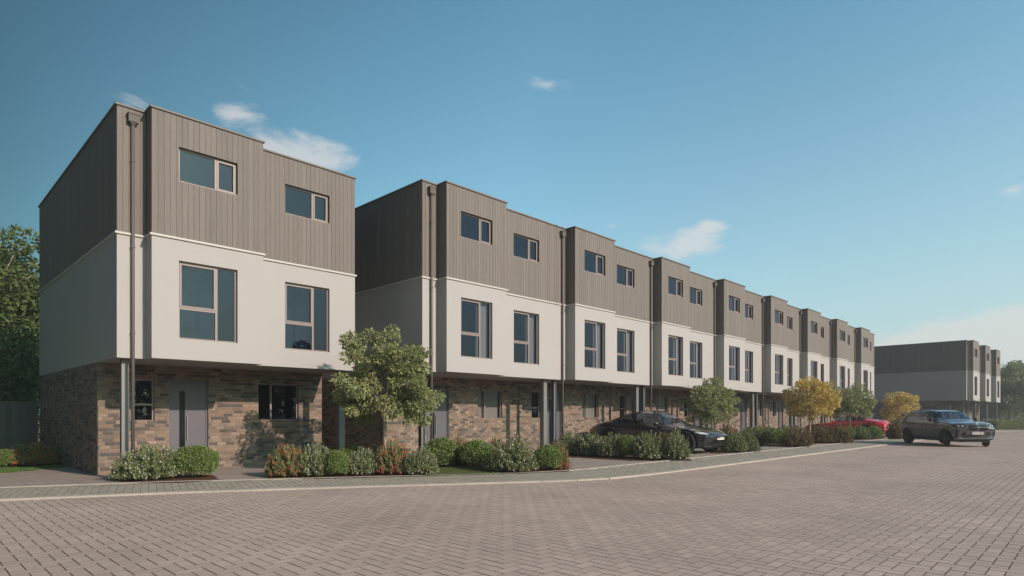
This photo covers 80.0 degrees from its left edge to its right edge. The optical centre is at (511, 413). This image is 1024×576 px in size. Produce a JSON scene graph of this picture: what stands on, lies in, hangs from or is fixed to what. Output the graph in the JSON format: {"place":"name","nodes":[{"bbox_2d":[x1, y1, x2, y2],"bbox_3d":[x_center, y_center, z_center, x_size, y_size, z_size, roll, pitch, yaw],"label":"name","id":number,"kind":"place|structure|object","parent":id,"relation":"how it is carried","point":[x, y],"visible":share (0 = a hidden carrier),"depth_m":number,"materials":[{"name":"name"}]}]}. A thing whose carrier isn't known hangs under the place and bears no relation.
{"place":"outdoors","nodes":[
{"label":"outdoors","id":0,"kind":"place"},
{"bbox_2d":[0,462,66,472],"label":"lawn","id":1,"kind":"structure","parent":0,"point":[26,467],"depth_m":18.12,"materials":[{"name":"plant"}]},
{"bbox_2d":[0,448,16,465],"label":"box shrub","id":2,"kind":"object","parent":1,"relation":"on","point":[6,453],"visible":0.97,"depth_m":18.41,"materials":[{"name":"green plant"}]},
{"bbox_2d":[5,441,60,465],"bbox_3d":[-15.041,1.254,19.132,1.435,0.818,1.474,0,0,43],"label":"red flowering shrub","id":3,"kind":"object","parent":1,"relation":"on","point":[32,454],"visible":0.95,"depth_m":18.89,"materials":[{"name":"green plant"}]},
{"bbox_2d":[0,434,887,486],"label":"driveway","id":4,"kind":"structure","parent":0,"point":[61,476],"depth_m":16.55,"materials":[{"name":"concrete"}]},
{"bbox_2d":[0,401,37,450],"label":"board fence","id":5,"kind":"object","parent":4,"relation":"on","point":[14,427],"visible":0.66,"depth_m":21.59,"materials":[{"name":"grey wood"}]},
{"bbox_2d":[120,475,218,482],"bbox_3d":[-8.577,1.615,15.153,3.012,0.001,1.854,0,0,0],"label":"planting bed","id":6,"kind":"object","parent":4,"relation":"on","point":[183,478],"visible":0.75,"depth_m":14.93,"materials":[{"name":"brown soil"}]},
{"bbox_2d":[107,442,190,479],"bbox_3d":[-9.016,1.170,15.237,1.822,0.944,1.913,0,0,-25],"label":"white flowering shrub","id":7,"kind":"object","parent":6,"relation":"on","point":[145,466],"visible":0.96,"depth_m":14.79,"materials":[{"name":"green plant"}]},
{"bbox_2d":[171,444,219,475],"bbox_3d":[-8.082,1.173,15.555,1.186,0.813,1.175,0,0,-27],"label":"box shrub","id":8,"kind":"object","parent":6,"relation":"on","point":[206,458],"visible":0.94,"depth_m":15.27,"materials":[{"name":"green plant"}]},
{"bbox_2d":[38,101,356,479],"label":"detached house","id":9,"kind":"structure","parent":4,"relation":"on","point":[196,281],"depth_m":16.95,"materials":[{"name":"paint"}]},
{"bbox_2d":[135,379,153,420],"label":"window","id":10,"kind":"structure","parent":9,"relation":"in","point":[144,388],"depth_m":17.68,"materials":[{"name":"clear glass"}]},
{"bbox_2d":[170,381,205,468],"bbox_3d":[-9.474,0.360,17.845,0.160,2.560,0.960,0,0,44],"label":"door","id":11,"kind":"structure","parent":9,"relation":"in","point":[187,399],"depth_m":17.83,"materials":[{"name":"paint"}]},
{"bbox_2d":[179,148,235,194],"bbox_3d":[-8.198,-6.255,16.142,0.975,0.860,1.440,0,0,44],"label":"window","id":12,"kind":"structure","parent":9,"relation":"in","point":[197,169],"depth_m":16.35,"materials":[{"name":"blue glass"}]},
{"bbox_2d":[179,261,235,342],"bbox_3d":[-8.198,-2.855,16.142,0.975,1.960,1.440,0,0,44],"label":"window","id":13,"kind":"structure","parent":9,"relation":"in","point":[207,294],"depth_m":16.50,"materials":[{"name":"blue glass"}]},
{"bbox_2d":[258,383,297,420],"bbox_3d":[-7.889,-0.370,20.064,0.975,1.190,1.350,0,0,44],"label":"window","id":14,"kind":"structure","parent":9,"relation":"in","point":[275,401],"depth_m":20.47,"materials":[{"name":"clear glass"}]},
{"bbox_2d":[285,282,327,351],"bbox_3d":[-6.460,-2.855,18.585,0.975,1.960,1.415,0,0,44],"label":"window","id":15,"kind":"structure","parent":9,"relation":"in","point":[306,307],"depth_m":19.00,"materials":[{"name":"blue glass"}]},
{"bbox_2d":[285,185,328,223],"bbox_3d":[-6.460,-6.255,18.585,0.975,0.860,1.415,0,0,44],"label":"window","id":16,"kind":"structure","parent":9,"relation":"in","point":[298,202],"depth_m":18.88,"materials":[{"name":"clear glass"}]},
{"bbox_2d":[267,471,437,478],"bbox_3d":[-4.373,1.614,16.608,4.679,0.001,2.654,0,0,-8],"label":"planting bed","id":17,"kind":"object","parent":4,"relation":"on","point":[341,475],"visible":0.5,"depth_m":15.89,"materials":[{"name":"brown soil"}]},
{"bbox_2d":[264,442,304,476],"bbox_3d":[-5.807,1.187,15.763,1.108,0.967,1.138,0,0,13],"label":"red flowering shrub","id":18,"kind":"object","parent":17,"relation":"on","point":[283,462],"visible":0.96,"depth_m":15.49,"materials":[{"name":"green plant"}]},
{"bbox_2d":[296,441,336,475],"bbox_3d":[-5.104,1.164,15.865,1.065,0.957,1.118,0,0,15],"label":"white flowering shrub","id":19,"kind":"object","parent":17,"relation":"on","point":[313,464],"visible":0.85,"depth_m":15.58,"materials":[{"name":"green plant"}]},
{"bbox_2d":[325,449,350,474],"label":"box shrub","id":20,"kind":"object","parent":17,"relation":"on","point":[342,463],"visible":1,"depth_m":15.59,"materials":[{"name":"green plant"}]},
{"bbox_2d":[337,445,360,458],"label":"box shrub","id":21,"kind":"object","parent":17,"relation":"on","point":[347,450],"visible":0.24,"depth_m":17.83,"materials":[{"name":"green plant"}]},
{"bbox_2d":[347,445,379,474],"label":"white flowering shrub","id":22,"kind":"object","parent":17,"relation":"on","point":[360,464],"visible":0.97,"depth_m":15.90,"materials":[{"name":"green plant"}]},
{"bbox_2d":[329,323,445,449],"bbox_3d":[-3.711,-0.462,17.157,3.034,4.216,3.045,0,0,44],"label":"street tree","id":23,"kind":"object","parent":17,"relation":"on","point":[400,381],"visible":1,"depth_m":16.70,"materials":[{"name":"green plant"}]},
{"bbox_2d":[373,437,411,473],"bbox_3d":[-3.201,1.147,16.359,1.205,1.056,1.202,0,0,26],"label":"red flowering shrub","id":24,"kind":"object","parent":17,"relation":"on","point":[391,460],"visible":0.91,"depth_m":16.07,"materials":[{"name":"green plant"}]},
{"bbox_2d":[403,446,439,474],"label":"white flowering shrub","id":25,"kind":"object","parent":17,"relation":"on","point":[422,462],"visible":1,"depth_m":16.03,"materials":[{"name":"green plant"}]},
{"bbox_2d":[322,179,556,458],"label":"terraced house","id":26,"kind":"structure","parent":4,"relation":"on","point":[460,280],"depth_m":21.41,"materials":[{"name":"wood"}]},
{"bbox_2d":[426,389,445,456],"bbox_3d":[-2.815,0.345,22.673,0.100,2.530,0.960,0,0,44],"label":"door","id":27,"kind":"structure","parent":26,"relation":"in","point":[439,415],"depth_m":22.75,"materials":[{"name":"paint"}]},
{"bbox_2d":[461,212,490,244],"bbox_3d":[-1.539,-6.255,20.971,0.975,0.860,1.440,0,0,44],"label":"window","id":28,"kind":"structure","parent":26,"relation":"in","point":[474,228],"depth_m":21.35,"materials":[{"name":"clear glass"}]},
{"bbox_2d":[461,298,490,358],"bbox_3d":[-1.539,-2.855,20.971,0.975,1.960,1.440,0,0,44],"label":"window","id":29,"kind":"structure","parent":26,"relation":"in","point":[475,315],"depth_m":21.23,"materials":[{"name":"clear glass"}]},
{"bbox_2d":[478,389,500,417],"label":"window","id":30,"kind":"structure","parent":26,"relation":"in","point":[489,401],"depth_m":24.81,"materials":[{"name":"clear glass"}]},
{"bbox_2d":[514,234,538,262],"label":"window","id":31,"kind":"structure","parent":26,"relation":"in","point":[525,248],"depth_m":23.82,"materials":[{"name":"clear glass"}]},
{"bbox_2d":[514,311,538,364],"bbox_3d":[0.198,-2.855,23.414,0.975,1.960,1.415,0,0,44],"label":"window","id":32,"kind":"structure","parent":26,"relation":"in","point":[525,324],"depth_m":23.64,"materials":[{"name":"clear glass"}]},
{"bbox_2d":[437,463,568,474],"bbox_3d":[-0.554,1.614,18.171,4.939,0.001,4.489,0,0,0],"label":"planting bed","id":33,"kind":"object","parent":4,"relation":"on","point":[507,472],"visible":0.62,"depth_m":17.59,"materials":[{"name":"brown soil"}]},
{"bbox_2d":[423,436,459,465],"bbox_3d":[-2.143,1.134,18.474,1.171,0.902,1.218,0,0,25],"label":"box shrub","id":34,"kind":"object","parent":33,"relation":"on","point":[445,449],"visible":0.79,"depth_m":18.16,"materials":[{"name":"green plant"}]},
{"bbox_2d":[452,433,472,464],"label":"red flowering shrub","id":35,"kind":"object","parent":33,"relation":"on","point":[459,442],"visible":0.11,"depth_m":19.29,"materials":[{"name":"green plant"}]},
{"bbox_2d":[458,439,493,465],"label":"box shrub","id":36,"kind":"object","parent":33,"relation":"on","point":[481,449],"visible":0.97,"depth_m":17.96,"materials":[{"name":"green plant"}]},
{"bbox_2d":[487,435,540,471],"bbox_3d":[0.067,1.121,17.134,1.559,1.046,1.555,0,0,-8],"label":"white flowering shrub","id":37,"kind":"object","parent":33,"relation":"on","point":[518,459],"visible":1,"depth_m":16.80,"materials":[{"name":"green plant"}]},
{"bbox_2d":[532,444,562,468],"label":"box shrub","id":38,"kind":"object","parent":33,"relation":"on","point":[547,449],"visible":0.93,"depth_m":17.19,"materials":[{"name":"green plant"}]},
{"bbox_2d":[545,439,569,469],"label":"red flowering shrub","id":39,"kind":"object","parent":33,"relation":"on","point":[565,462],"visible":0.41,"depth_m":17.59,"materials":[{"name":"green plant"}]},
{"bbox_2d":[518,225,646,450],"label":"terraced house","id":40,"kind":"structure","parent":4,"relation":"on","point":[601,321],"depth_m":26.17,"materials":[{"name":"paint"}]},
{"bbox_2d":[531,391,538,417],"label":"window","id":41,"kind":"structure","parent":40,"relation":"in","point":[535,394],"depth_m":26.95,"materials":[{"name":"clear glass"}]},
{"bbox_2d":[547,393,558,444],"bbox_3d":[1.807,0.345,27.457,0.050,2.530,0.960,0,0,44],"label":"door","id":42,"kind":"structure","parent":40,"relation":"in","point":[548,394],"depth_m":27.31,"materials":[{"name":"paint"}]},
{"bbox_2d":[582,393,596,417],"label":"window","id":43,"kind":"structure","parent":40,"relation":"in","point":[589,401],"depth_m":29.62,"materials":[{"name":"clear glass"}]},
{"bbox_2d":[585,251,603,275],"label":"window","id":44,"kind":"structure","parent":40,"relation":"in","point":[594,263],"depth_m":26.11,"materials":[{"name":"clear glass"}]},
{"bbox_2d":[585,320,603,368],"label":"window","id":45,"kind":"structure","parent":40,"relation":"in","point":[594,331],"depth_m":25.96,"materials":[{"name":"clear glass"}]},
{"bbox_2d":[617,265,632,287],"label":"window","id":46,"kind":"structure","parent":40,"relation":"in","point":[624,275],"depth_m":28.49,"materials":[{"name":"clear glass"}]},
{"bbox_2d":[617,328,632,372],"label":"window","id":47,"kind":"structure","parent":40,"relation":"in","point":[624,337],"depth_m":28.41,"materials":[{"name":"clear glass"}]},
{"bbox_2d":[568,453,692,460],"bbox_3d":[4.101,1.613,24.101,5.134,0.001,6.053,0,0,9],"label":"planting bed","id":48,"kind":"object","parent":4,"relation":"on","point":[628,457],"visible":0.25,"depth_m":21.88,"materials":[{"name":"brown soil"}]},
{"bbox_2d":[556,429,583,454],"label":"white flowering shrub","id":49,"kind":"object","parent":48,"relation":"on","point":[570,443],"visible":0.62,"depth_m":23.83,"materials":[{"name":"green plant"}]},
{"bbox_2d":[575,431,604,455],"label":"white flowering shrub","id":50,"kind":"object","parent":48,"relation":"on","point":[589,446],"visible":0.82,"depth_m":23.13,"materials":[{"name":"green plant"}]},
{"bbox_2d":[597,431,627,457],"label":"white flowering shrub","id":51,"kind":"object","parent":48,"relation":"on","point":[608,448],"visible":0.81,"depth_m":22.26,"materials":[{"name":"green plant"}]},
{"bbox_2d":[615,434,638,455],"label":"box shrub","id":52,"kind":"object","parent":48,"relation":"on","point":[623,441],"visible":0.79,"depth_m":21.88,"materials":[{"name":"green plant"}]},
{"bbox_2d":[631,430,664,458],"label":"white flowering shrub","id":53,"kind":"object","parent":48,"relation":"on","point":[647,448],"visible":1,"depth_m":21.39,"materials":[{"name":"green plant"}]},
{"bbox_2d":[655,432,671,458],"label":"red flowering shrub","id":54,"kind":"object","parent":48,"relation":"on","point":[664,440],"visible":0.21,"depth_m":21.64,"materials":[{"name":"green plant"}]},
{"bbox_2d":[661,428,692,459],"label":"white flowering shrub","id":55,"kind":"object","parent":48,"relation":"on","point":[677,449],"visible":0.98,"depth_m":21.23,"materials":[{"name":"green plant"}]},
{"bbox_2d":[589,411,727,451],"bbox_3d":[6.327,0.758,26.705,6.157,1.762,2.800,0,0,44],"label":"saloon car","id":56,"kind":"object","parent":4,"relation":"on","point":[707,439],"visible":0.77,"depth_m":25.77,"materials":[{"name":"black paint"}]},
{"bbox_2d":[684,376,741,427],"bbox_3d":[9.936,-0.128,30.614,2.887,3.551,2.908,0,0,44],"label":"street tree","id":57,"kind":"object","parent":4,"relation":"on","point":[701,398],"visible":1,"depth_m":30.09,"materials":[{"name":"green plant"}]},
{"bbox_2d":[711,443,809,452],"bbox_3d":[12.573,1.613,31.383,4.970,0.001,15.717,0,0,26],"label":"planting bed","id":58,"kind":"object","parent":4,"relation":"on","point":[718,450],"visible":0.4,"depth_m":26.61,"materials":[{"name":"brown soil"}]},
{"bbox_2d":[718,424,742,439],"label":"rusty shrub","id":59,"kind":"object","parent":58,"relation":"on","point":[729,430],"visible":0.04,"depth_m":29.33,"materials":[{"name":"green plant"}]},
{"bbox_2d":[721,431,748,452],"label":"white flowering shrub","id":60,"kind":"object","parent":58,"relation":"on","point":[734,444],"visible":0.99,"depth_m":25.39,"materials":[{"name":"green plant"}]},
{"bbox_2d":[744,432,760,451],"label":"white flowering shrub","id":61,"kind":"object","parent":58,"relation":"on","point":[753,445],"visible":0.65,"depth_m":25.88,"materials":[{"name":"green plant"}]},
{"bbox_2d":[741,426,770,444],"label":"white flowering shrub","id":62,"kind":"object","parent":58,"relation":"on","point":[756,433],"visible":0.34,"depth_m":31.45,"materials":[{"name":"green plant"}]},
{"bbox_2d":[760,427,790,444],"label":"box shrub","id":63,"kind":"object","parent":58,"relation":"on","point":[766,437],"visible":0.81,"depth_m":30.23,"materials":[{"name":"green plant"}]},
{"bbox_2d":[780,425,814,446],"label":"rusty shrub","id":64,"kind":"object","parent":58,"relation":"on","point":[798,438],"visible":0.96,"depth_m":29.70,"materials":[{"name":"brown plant"}]},
{"bbox_2d":[805,414,890,435],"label":"coupe car","id":65,"kind":"object","parent":4,"relation":"on","point":[862,421],"visible":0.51,"depth_m":42.17,"materials":[{"name":"red paint"}]},
{"bbox_2d":[855,436,884,439],"bbox_3d":[23.419,1.611,40.733,2.396,0.001,10.013,0,0,33],"label":"planting bed","id":66,"kind":"object","parent":4,"relation":"on","point":[882,437],"visible":0.33,"depth_m":39.37,"materials":[{"name":"brown soil"}]},
{"bbox_2d":[828,383,877,425],"bbox_3d":[21.318,-0.162,38.569,2.821,3.616,2.802,0,0,-9],"label":"street tree","id":67,"kind":"object","parent":66,"relation":"on","point":[851,402],"visible":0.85,"depth_m":37.95,"materials":[{"name":"green plant"}]},
{"bbox_2d":[853,425,870,438],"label":"white flowering shrub","id":68,"kind":"object","parent":66,"relation":"on","point":[861,432],"visible":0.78,"depth_m":38.39,"materials":[{"name":"green plant"}]},
{"bbox_2d":[866,426,883,437],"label":"box shrub","id":69,"kind":"object","parent":66,"relation":"on","point":[876,430],"visible":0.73,"depth_m":38.79,"materials":[{"name":"green plant"}]},
{"bbox_2d":[879,390,921,421],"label":"street tree","id":70,"kind":"object","parent":4,"relation":"on","point":[895,403],"visible":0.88,"depth_m":47.12,"materials":[{"name":"yellow plant"}]},
{"label":"lawn","id":71,"kind":"structure","parent":4,"relation":"on","visible":0},
{"bbox_2d":[421,466,502,475],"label":"grass","id":72,"kind":"structure","parent":71,"relation":"on","point":[459,472],"depth_m":16.91,"materials":[{"name":"green plant"}]},
{"bbox_2d":[0,431,1023,575],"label":"road","id":73,"kind":"structure","parent":0,"point":[927,508],"depth_m":8.96,"materials":[{"name":"grey brick"}]},
{"bbox_2d":[0,439,921,500],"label":"kerb","id":74,"kind":"structure","parent":73,"relation":"on","point":[302,488],"depth_m":13.78,"materials":[{"name":"concrete"}]},
{"bbox_2d":[900,410,994,445],"bbox_3d":[22.705,0.720,32.037,2.463,1.839,5.130,0,0,3],"label":"suv","id":75,"kind":"object","parent":73,"relation":"on","point":[945,427],"visible":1,"depth_m":31.09,"materials":[{"name":"grey paint"}]},
{"bbox_2d":[0,430,1023,497],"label":"footway","id":76,"kind":"structure","parent":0,"point":[39,491],"depth_m":15.01,"materials":[{"name":"concrete"}]},
{"bbox_2d":[0,438,888,487],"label":"edging","id":77,"kind":"object","parent":76,"relation":"on","point":[399,475],"visible":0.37,"depth_m":15.37,"materials":[{"name":"concrete"}]},
{"bbox_2d":[0,0,1023,414],"label":"sky","id":78,"kind":"structure","parent":0,"point":[859,163],"materials":[{"name":"blue"}]},
{"bbox_2d":[27,416,1023,444],"bbox_3d":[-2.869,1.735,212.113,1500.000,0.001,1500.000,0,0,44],"label":"ground","id":79,"kind":"structure","parent":0,"point":[983,420],"depth_m":66.28,"materials":[{"name":"green plant"}]},
{"bbox_2d":[0,223,38,402],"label":"tree","id":80,"kind":"object","parent":79,"relation":"on","point":[19,296],"visible":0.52,"depth_m":31.92,"materials":[{"name":"green plant"}]},
{"bbox_2d":[0,323,39,443],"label":"hedge","id":81,"kind":"object","parent":79,"relation":"on","point":[14,386],"visible":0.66,"depth_m":26.88,"materials":[{"name":"green plant"}]},
{"bbox_2d":[857,340,979,423],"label":"terraced house","id":82,"kind":"structure","parent":79,"relation":"on","point":[944,375],"depth_m":64.62,"materials":[{"name":"wood"}]},
{"bbox_2d":[956,345,990,421],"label":"terraced house","id":83,"kind":"structure","parent":79,"relation":"on","point":[984,374],"depth_m":67.13,"materials":[{"name":"paint"}]},
{"bbox_2d":[969,349,1000,421],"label":"terraced house","id":84,"kind":"structure","parent":79,"relation":"on","point":[995,378],"depth_m":71.71,"materials":[{"name":"paint"}]},
{"bbox_2d":[981,360,1023,419],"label":"background tree","id":85,"kind":"object","parent":79,"relation":"on","point":[1012,380],"visible":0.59,"depth_m":94.19,"materials":[{"name":"green plant"}]},
{"bbox_2d":[981,393,1023,419],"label":"hedge","id":86,"kind":"object","parent":79,"relation":"on","point":[1000,414],"visible":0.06,"depth_m":98.93,"materials":[{"name":"green plant"}]},
{"bbox_2d":[986,418,1023,429],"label":"hedge","id":87,"kind":"object","parent":79,"relation":"on","point":[999,424],"visible":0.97,"depth_m":60.34,"materials":[{"name":"green plant"}]},
{"bbox_2d":[610,256,711,426],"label":"terraced house","id":88,"kind":"structure","parent":0,"point":[678,326],"depth_m":30.75,"materials":[{"name":"paint"}]},
{"bbox_2d":[619,395,624,416],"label":"window","id":89,"kind":"structure","parent":88,"relation":"in","point":[622,397],"depth_m":31.66,"materials":[{"name":"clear glass"}]},
{"bbox_2d":[656,396,666,411],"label":"window","id":90,"kind":"structure","parent":88,"relation":"in","point":[661,401],"depth_m":34.42,"materials":[{"name":"clear glass"}]},
{"bbox_2d":[668,335,680,375],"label":"window","id":91,"kind":"structure","parent":88,"relation":"in","point":[674,343],"depth_m":30.72,"materials":[{"name":"clear glass"}]},
{"bbox_2d":[668,277,682,297],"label":"window","id":92,"kind":"structure","parent":88,"relation":"in","point":[674,285],"depth_m":30.85,"materials":[{"name":"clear glass"}]},
{"bbox_2d":[690,287,700,305],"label":"window","id":93,"kind":"structure","parent":88,"relation":"in","point":[695,295],"depth_m":33.26,"materials":[{"name":"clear glass"}]},
{"bbox_2d":[690,341,700,378],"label":"window","id":94,"kind":"structure","parent":88,"relation":"in","point":[695,347],"depth_m":33.14,"materials":[{"name":"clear glass"}]},
{"bbox_2d":[677,278,759,430],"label":"terraced house","id":95,"kind":"structure","parent":0,"point":[735,336],"depth_m":35.49,"materials":[{"name":"brick"}]},
{"bbox_2d":[729,296,737,312],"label":"window","id":96,"kind":"structure","parent":95,"relation":"in","point":[733,302],"depth_m":35.58,"materials":[{"name":"clear glass"}]},
{"bbox_2d":[729,346,737,380],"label":"window","id":97,"kind":"structure","parent":95,"relation":"in","point":[733,351],"depth_m":35.49,"materials":[{"name":"clear glass"}]},
{"bbox_2d":[745,351,751,382],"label":"window","id":98,"kind":"structure","parent":95,"relation":"in","point":[748,355],"depth_m":37.75,"materials":[{"name":"clear glass"}]},
{"bbox_2d":[745,304,752,319],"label":"window","id":99,"kind":"structure","parent":95,"relation":"in","point":[748,309],"depth_m":37.88,"materials":[{"name":"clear glass"}]},
{"bbox_2d":[728,295,797,432],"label":"terraced house","id":100,"kind":"structure","parent":0,"point":[778,345],"depth_m":40.23,"materials":[{"name":"paint"}]},
{"bbox_2d":[740,400,744,432],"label":"door","id":101,"kind":"structure","parent":100,"relation":"in","point":[742,403],"depth_m":41.79,"materials":[{"name":"paint"}]},
{"bbox_2d":[775,354,781,384],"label":"window","id":102,"kind":"structure","parent":100,"relation":"in","point":[778,358],"depth_m":40.24,"materials":[{"name":"clear glass"}]},
{"bbox_2d":[787,358,790,386],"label":"window","id":103,"kind":"structure","parent":100,"relation":"in","point":[788,359],"depth_m":42.38,"materials":[{"name":"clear glass"}]},
{"bbox_2d":[768,308,828,428],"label":"terraced house","id":104,"kind":"structure","parent":0,"point":[813,343],"depth_m":44.98,"materials":[{"name":"paint"}]},
{"bbox_2d":[778,401,781,427],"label":"door","id":105,"kind":"structure","parent":104,"relation":"in","point":[779,403],"depth_m":46.53,"materials":[{"name":"paint"}]},
{"bbox_2d":[801,319,853,430],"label":"terraced house","id":106,"kind":"structure","parent":0,"point":[840,352],"depth_m":49.24,"materials":[{"name":"paint"}]},
{"bbox_2d":[828,327,874,421],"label":"terraced house","id":107,"kind":"structure","parent":0,"point":[863,355],"depth_m":53.74,"materials":[{"name":"paint"}]},
{"label":"planting bed","id":108,"kind":"structure","parent":0,"visible":0},
{"bbox_2d":[781,376,842,433],"bbox_3d":[16.460,-0.230,33.462,3.006,3.754,2.998,0,0,44],"label":"street tree","id":109,"kind":"object","parent":108,"relation":"on","point":[810,404],"visible":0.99,"depth_m":32.85,"materials":[{"name":"yellow plant"}]},
{"bbox_2d":[805,422,836,442],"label":"rusty shrub","id":110,"kind":"object","parent":108,"relation":"on","point":[823,435],"visible":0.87,"depth_m":33.44,"materials":[{"name":"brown plant"}]},
{"bbox_2d":[829,423,854,442],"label":"rusty shrub","id":111,"kind":"object","parent":108,"relation":"on","point":[844,435],"visible":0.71,"depth_m":33.46,"materials":[{"name":"brown plant"}]},
{"label":"planting bed","id":112,"kind":"structure","parent":0,"visible":0},
{"bbox_2d":[885,418,902,437],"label":"rusty shrub","id":113,"kind":"object","parent":112,"relation":"on","point":[893,430],"visible":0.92,"depth_m":39.42,"materials":[{"name":"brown plant"}]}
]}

